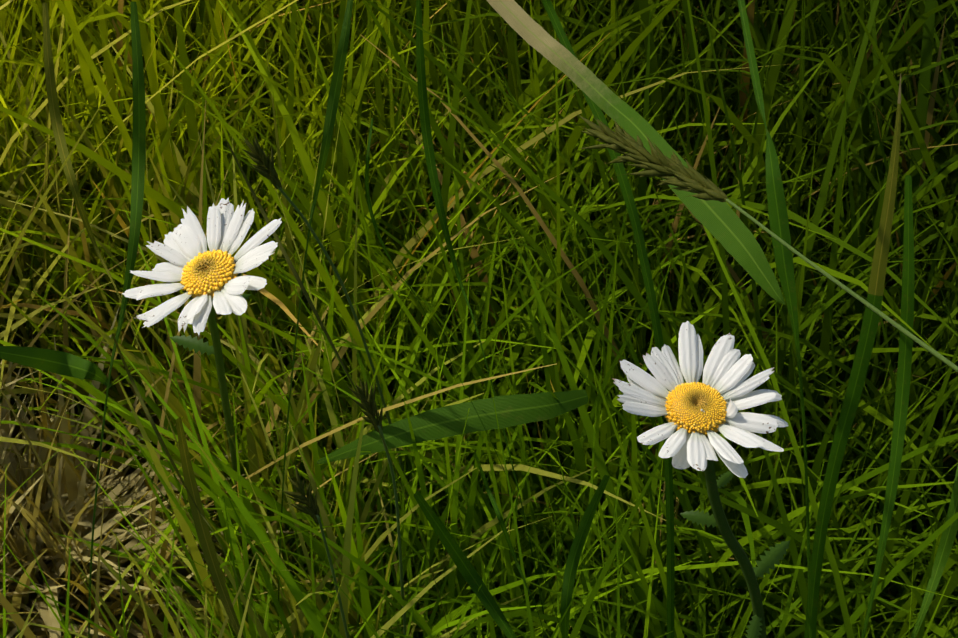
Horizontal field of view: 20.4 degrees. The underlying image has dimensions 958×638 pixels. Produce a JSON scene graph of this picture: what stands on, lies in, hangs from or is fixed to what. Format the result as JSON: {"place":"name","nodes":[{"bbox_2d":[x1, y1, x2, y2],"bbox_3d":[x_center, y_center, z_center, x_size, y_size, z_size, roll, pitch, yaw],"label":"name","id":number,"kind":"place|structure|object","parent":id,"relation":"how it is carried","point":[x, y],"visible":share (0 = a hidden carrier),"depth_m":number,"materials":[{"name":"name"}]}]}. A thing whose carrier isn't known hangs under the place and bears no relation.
{"place":"outdoors","nodes":[
{"label":"outdoors","id":0,"kind":"place"},
{"bbox_2d":[0,0,957,637],"bbox_3d":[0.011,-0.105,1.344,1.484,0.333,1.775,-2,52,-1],"label":"meadow","id":1,"kind":"structure","parent":0,"point":[358,78],"depth_m":1.28,"materials":[{"name":"green plant"}]},
{"bbox_2d":[0,346,111,387],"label":"soft grass","id":2,"kind":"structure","parent":1,"relation":"on","point":[63,363],"depth_m":1.08,"materials":[{"name":"green plant"}]},
{"bbox_2d":[88,2,145,637],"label":"soft grass","id":3,"kind":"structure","parent":1,"relation":"on","point":[138,149],"depth_m":1.06,"materials":[{"name":"green plant"}]},
{"bbox_2d":[42,3,227,586],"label":"soft grass","id":4,"kind":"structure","parent":1,"relation":"on","point":[56,123],"depth_m":1.11,"materials":[{"name":"green plant"}]},
{"bbox_2d":[0,308,313,637],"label":"meadow dry tuft","id":5,"kind":"object","parent":1,"relation":"on","point":[67,483],"visible":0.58,"depth_m":1.29,"materials":[{"name":"beige plant"}]},
{"bbox_2d":[112,333,268,637],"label":"soft grass","id":6,"kind":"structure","parent":1,"relation":"on","point":[151,419],"depth_m":0.98,"materials":[{"name":"green plant"}]},
{"bbox_2d":[122,197,281,549],"bbox_3d":[-0.089,0.071,1.070,0.055,0.570,0.260,-2,52,-1],"label":"daisy","id":7,"kind":"object","parent":1,"relation":"on","point":[210,278],"depth_m":0.79,"materials":[{"name":"white plant"}]},
{"bbox_2d":[176,417,243,637],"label":"soft grass","id":8,"kind":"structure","parent":1,"relation":"on","point":[205,540],"depth_m":1.10,"materials":[{"name":"green plant"}]},
{"bbox_2d":[275,459,348,637],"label":"seed head grass","id":9,"kind":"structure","parent":1,"relation":"on","point":[311,509],"depth_m":1.03,"materials":[{"name":"green plant"}]},
{"bbox_2d":[277,0,352,633],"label":"soft grass","id":10,"kind":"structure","parent":1,"relation":"on","point":[335,88],"depth_m":1.09,"materials":[{"name":"green plant"}]},
{"bbox_2d":[242,135,431,600],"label":"seed head grass","id":11,"kind":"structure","parent":1,"relation":"on","point":[257,154],"depth_m":1.07,"materials":[{"name":"green plant"}]},
{"bbox_2d":[227,142,450,637],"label":"soft grass","id":12,"kind":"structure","parent":1,"relation":"on","point":[292,268],"depth_m":0.96,"materials":[{"name":"green plant"}]},
{"bbox_2d":[348,377,406,637],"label":"seed head grass","id":13,"kind":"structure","parent":1,"relation":"on","point":[369,402],"depth_m":1.04,"materials":[{"name":"green plant"}]},
{"bbox_2d":[317,389,587,463],"bbox_3d":[-0.012,0.049,1.143,0.118,0.050,0.018,-2,52,-1],"label":"grass blade","id":14,"kind":"object","parent":1,"relation":"on","point":[450,420],"visible":0.98,"depth_m":1.13,"materials":[{"name":"green plant"}]},
{"bbox_2d":[365,118,560,630],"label":"soft grass","id":15,"kind":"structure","parent":1,"relation":"on","point":[368,193],"depth_m":0.98,"materials":[{"name":"green plant"}]},
{"bbox_2d":[414,490,516,637],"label":"soft grass","id":16,"kind":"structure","parent":1,"relation":"on","point":[467,570],"depth_m":1.07,"materials":[{"name":"green plant"}]},
{"bbox_2d":[416,0,547,637],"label":"soft grass","id":17,"kind":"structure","parent":1,"relation":"on","point":[426,129],"depth_m":1.14,"materials":[{"name":"green plant"}]},
{"bbox_2d":[474,453,545,637],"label":"soft grass","id":18,"kind":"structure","parent":1,"relation":"on","point":[497,512],"depth_m":0.94,"materials":[{"name":"green plant"}]},
{"bbox_2d":[561,475,609,637],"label":"soft grass","id":19,"kind":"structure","parent":1,"relation":"on","point":[574,556],"depth_m":1.05,"materials":[{"name":"green plant"}]},
{"bbox_2d":[542,0,674,637],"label":"grass blade","id":20,"kind":"object","parent":1,"relation":"on","point":[622,178],"visible":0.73,"depth_m":0.95,"materials":[{"name":"green plant"}]},
{"bbox_2d":[487,0,784,304],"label":"grass blade","id":21,"kind":"object","parent":1,"relation":"on","point":[727,228],"visible":0.83,"depth_m":0.77,"materials":[{"name":"green plant"}]},
{"bbox_2d":[612,321,789,637],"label":"daisy","id":22,"kind":"object","parent":1,"relation":"on","point":[698,418],"depth_m":0.72,"materials":[{"name":"white plant"}]},
{"bbox_2d":[573,111,957,371],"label":"seed head grass","id":23,"kind":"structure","parent":1,"relation":"on","point":[657,162],"depth_m":0.69,"materials":[{"name":"green plant"}]},
{"bbox_2d":[861,175,914,637],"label":"soft grass","id":24,"kind":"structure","parent":1,"relation":"on","point":[903,372],"depth_m":1.05,"materials":[{"name":"green plant"}]},
{"bbox_2d":[910,465,957,637],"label":"soft grass","id":25,"kind":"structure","parent":1,"relation":"on","point":[947,539],"depth_m":1.09,"materials":[{"name":"green plant"}]},
{"bbox_2d":[737,0,811,637],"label":"grass blade","id":26,"kind":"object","parent":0,"point":[778,217],"depth_m":0.72,"materials":[{"name":"green plant"}]},
{"bbox_2d":[804,74,900,637],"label":"grass blade","id":27,"kind":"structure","parent":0,"point":[868,331],"depth_m":0.79,"materials":[{"name":"green plant"}]}
]}

